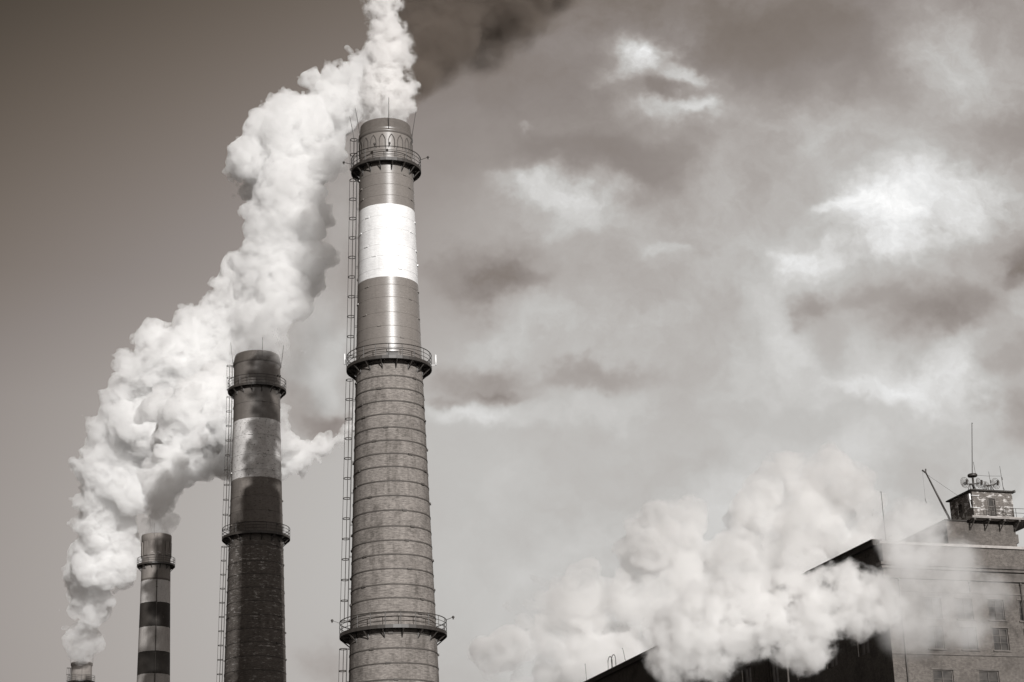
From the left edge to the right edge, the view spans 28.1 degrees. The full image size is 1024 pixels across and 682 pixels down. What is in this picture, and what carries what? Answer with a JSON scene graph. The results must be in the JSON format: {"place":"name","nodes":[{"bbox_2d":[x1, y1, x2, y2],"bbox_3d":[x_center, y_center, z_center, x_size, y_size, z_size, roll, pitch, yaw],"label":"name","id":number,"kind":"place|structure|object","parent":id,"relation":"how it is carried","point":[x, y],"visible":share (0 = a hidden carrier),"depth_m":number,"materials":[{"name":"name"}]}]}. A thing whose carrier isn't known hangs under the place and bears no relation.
{"place":"outdoors","nodes":[
{"label":"outdoors","id":0,"kind":"place"},
{"bbox_2d":[0,0,1023,681],"label":"sky","id":1,"kind":"structure","parent":0,"point":[703,285],"materials":[{"name":"grey"}]},
{"bbox_3d":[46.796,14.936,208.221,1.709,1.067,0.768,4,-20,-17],"label":"aerial stand","id":2,"kind":"object","parent":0,"visible":0},
{"bbox_2d":[960,477,968,487],"bbox_3d":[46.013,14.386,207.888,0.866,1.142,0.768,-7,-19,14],"label":"grid dish","id":3,"kind":"object","parent":2,"relation":"attached to","point":[966,482],"visible":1,"depth_m":207.79,"materials":[{"name":"metal"}]},
{"bbox_2d":[976,479,982,487],"bbox_3d":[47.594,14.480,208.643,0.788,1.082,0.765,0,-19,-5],"label":"grid dish","id":4,"kind":"object","parent":2,"relation":"attached to","point":[980,481],"visible":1,"depth_m":208.49,"materials":[{"name":"metal"}]},
{"label":"ground","id":5,"kind":"structure","parent":0,"visible":0},
{"bbox_2d":[66,661,94,681],"bbox_3d":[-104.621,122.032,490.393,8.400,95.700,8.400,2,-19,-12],"label":"chimney","id":6,"kind":"object","parent":5,"relation":"on","point":[80,671],"visible":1,"depth_m":502.14,"materials":[{"name":"paint"}]},
{"bbox_2d":[137,523,174,681],"bbox_3d":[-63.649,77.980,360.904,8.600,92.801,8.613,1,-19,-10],"label":"chimney","id":7,"kind":"object","parent":5,"relation":"on","point":[156,567],"visible":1,"depth_m":368.78,"materials":[{"name":"paint"}]},
{"bbox_2d":[216,338,289,681],"bbox_3d":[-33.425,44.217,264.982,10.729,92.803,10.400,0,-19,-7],"label":"chimney","id":8,"kind":"object","parent":5,"relation":"on","point":[255,538],"visible":1,"depth_m":268.77,"materials":[{"name":"brick"}]},
{"bbox_2d":[331,108,453,681],"bbox_3d":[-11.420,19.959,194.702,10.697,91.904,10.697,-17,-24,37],"label":"chimney","id":9,"kind":"object","parent":5,"relation":"on","point":[393,633],"visible":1,"depth_m":195.55,"materials":[{"name":"brick"}]},
{"bbox_2d":[584,507,1023,681],"bbox_3d":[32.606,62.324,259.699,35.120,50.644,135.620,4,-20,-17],"label":"boiler house","id":10,"kind":"structure","parent":5,"relation":"on","point":[942,601],"depth_m":204.77,"materials":[{"name":"brick"}]},
{"bbox_2d":[608,654,615,667],"bbox_3d":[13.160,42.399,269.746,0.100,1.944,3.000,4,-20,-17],"label":"roof ladder hoops","id":11,"kind":"object","parent":10,"relation":"on","point":[611,660],"visible":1,"depth_m":269.66,"materials":[{"name":"paint"}]},
{"bbox_2d":[718,677,725,681],"bbox_3d":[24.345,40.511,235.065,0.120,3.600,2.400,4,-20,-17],"label":"window","id":12,"kind":"structure","parent":10,"relation":"in","point":[722,679],"depth_m":235.71,"materials":[{"name":"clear glass"}]},
{"bbox_2d":[743,666,751,681],"bbox_3d":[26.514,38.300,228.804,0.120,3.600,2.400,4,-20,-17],"label":"window","id":13,"kind":"structure","parent":10,"relation":"in","point":[747,671],"depth_m":229.35,"materials":[{"name":"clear glass"}]},
{"bbox_2d":[769,655,778,681],"bbox_3d":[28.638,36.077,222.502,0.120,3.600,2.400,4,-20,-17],"label":"window","id":14,"kind":"structure","parent":10,"relation":"in","point":[774,675],"depth_m":222.89,"materials":[{"name":"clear glass"}]},
{"bbox_2d":[797,643,807,679],"bbox_3d":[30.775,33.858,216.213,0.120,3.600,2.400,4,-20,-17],"label":"window","id":15,"kind":"structure","parent":10,"relation":"in","point":[801,649],"depth_m":216.51,"materials":[{"name":"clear glass"}]},
{"bbox_2d":[826,630,837,667],"bbox_3d":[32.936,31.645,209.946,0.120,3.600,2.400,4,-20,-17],"label":"window","id":16,"kind":"structure","parent":10,"relation":"in","point":[830,637],"depth_m":210.26,"materials":[{"name":"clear glass"}]},
{"bbox_2d":[857,617,869,655],"bbox_3d":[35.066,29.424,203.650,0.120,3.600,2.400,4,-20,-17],"label":"window","id":17,"kind":"structure","parent":10,"relation":"in","point":[862,628],"depth_m":203.94,"materials":[{"name":"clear glass"}]},
{"bbox_2d":[881,493,885,540],"bbox_3d":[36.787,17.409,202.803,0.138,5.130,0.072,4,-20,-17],"label":"roof rod","id":18,"kind":"object","parent":10,"relation":"on","point":[883,517],"visible":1,"depth_m":202.74,"materials":[{"name":"paint"}]},
{"bbox_2d":[923,595,944,619],"bbox_3d":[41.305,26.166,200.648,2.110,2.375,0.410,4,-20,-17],"label":"window","id":19,"kind":"structure","parent":10,"relation":"in","point":[933,607],"depth_m":200.83,"materials":[{"name":"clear glass"}]},
{"bbox_2d":[925,624,946,649],"bbox_3d":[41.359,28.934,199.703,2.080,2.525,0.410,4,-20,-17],"label":"window","id":20,"kind":"structure","parent":10,"relation":"in","point":[935,634],"depth_m":199.85,"materials":[{"name":"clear glass"}]},
{"bbox_2d":[931,668,954,681],"bbox_3d":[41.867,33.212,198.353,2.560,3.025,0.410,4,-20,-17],"label":"window","id":21,"kind":"structure","parent":10,"relation":"in","point":[940,674],"depth_m":198.78,"materials":[{"name":"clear glass"}]},
{"bbox_2d":[922,469,966,518],"bbox_3d":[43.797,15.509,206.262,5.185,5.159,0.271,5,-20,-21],"label":"roof boom","id":22,"kind":"object","parent":10,"relation":"on","point":[939,499],"visible":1,"depth_m":205.83,"materials":[{"name":"paint"}]},
{"bbox_2d":[954,596,975,620],"bbox_3d":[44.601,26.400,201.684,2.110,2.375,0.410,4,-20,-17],"label":"window","id":23,"kind":"structure","parent":10,"relation":"in","point":[964,607],"depth_m":201.86,"materials":[{"name":"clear glass"}]},
{"bbox_2d":[959,625,980,650],"bbox_3d":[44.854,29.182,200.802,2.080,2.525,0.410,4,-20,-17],"label":"window","id":24,"kind":"structure","parent":10,"relation":"in","point":[969,642],"depth_m":200.98,"materials":[{"name":"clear glass"}]},
{"bbox_2d":[946,489,1015,519],"bbox_3d":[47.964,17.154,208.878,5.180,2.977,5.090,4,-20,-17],"label":"roof cabin","id":25,"kind":"object","parent":10,"relation":"on","point":[980,501],"visible":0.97,"depth_m":207.13,"materials":[{"name":"brick"}]},
{"bbox_2d":[958,504,961,513],"bbox_3d":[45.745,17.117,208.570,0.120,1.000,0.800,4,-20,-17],"label":"window","id":26,"kind":"structure","parent":25,"relation":"in","point":[959,506],"depth_m":208.68,"materials":[{"name":"black glass"}]},
{"bbox_2d":[967,423,981,488],"bbox_3d":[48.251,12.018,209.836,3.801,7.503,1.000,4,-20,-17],"label":"antenna mast","id":27,"kind":"object","parent":25,"relation":"on","point":[972,475],"visible":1,"depth_m":208.63,"materials":[{"name":"metal"}]},
{"bbox_2d":[988,499,994,515],"bbox_3d":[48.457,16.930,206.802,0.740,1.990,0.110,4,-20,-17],"label":"door","id":28,"kind":"structure","parent":25,"relation":"in","point":[991,501],"depth_m":206.90,"materials":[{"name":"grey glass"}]},
{"bbox_3d":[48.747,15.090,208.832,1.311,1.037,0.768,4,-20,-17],"label":"aerial stand","id":29,"kind":"object","parent":25,"relation":"on","visible":0},
{"bbox_2d":[991,478,999,488],"bbox_3d":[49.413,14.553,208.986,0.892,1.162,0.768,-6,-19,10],"label":"grid dish","id":30,"kind":"object","parent":29,"relation":"attached to","point":[997,482],"visible":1,"depth_m":208.96,"materials":[{"name":"metal"}]},
{"bbox_2d":[977,669,999,681],"bbox_3d":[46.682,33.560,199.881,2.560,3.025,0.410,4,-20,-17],"label":"window","id":31,"kind":"structure","parent":10,"relation":"in","point":[986,675],"depth_m":200.29,"materials":[{"name":"grey glass"}]},
{"bbox_2d":[986,598,1007,621],"bbox_3d":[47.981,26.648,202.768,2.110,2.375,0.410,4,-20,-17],"label":"window","id":32,"kind":"structure","parent":10,"relation":"in","point":[995,605],"depth_m":202.90,"materials":[{"name":"grey glass"}]},
{"bbox_2d":[990,626,1011,651],"bbox_3d":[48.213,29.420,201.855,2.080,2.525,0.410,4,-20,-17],"label":"window","id":33,"kind":"structure","parent":10,"relation":"in","point":[1000,636],"depth_m":202.01,"materials":[{"name":"grey glass"}]},
{"bbox_2d":[1016,599,1023,621],"bbox_3d":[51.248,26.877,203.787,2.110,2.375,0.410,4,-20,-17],"label":"window","id":34,"kind":"structure","parent":10,"relation":"in","point":[1019,600],"depth_m":203.79,"materials":[{"name":"grey glass"}]}
]}

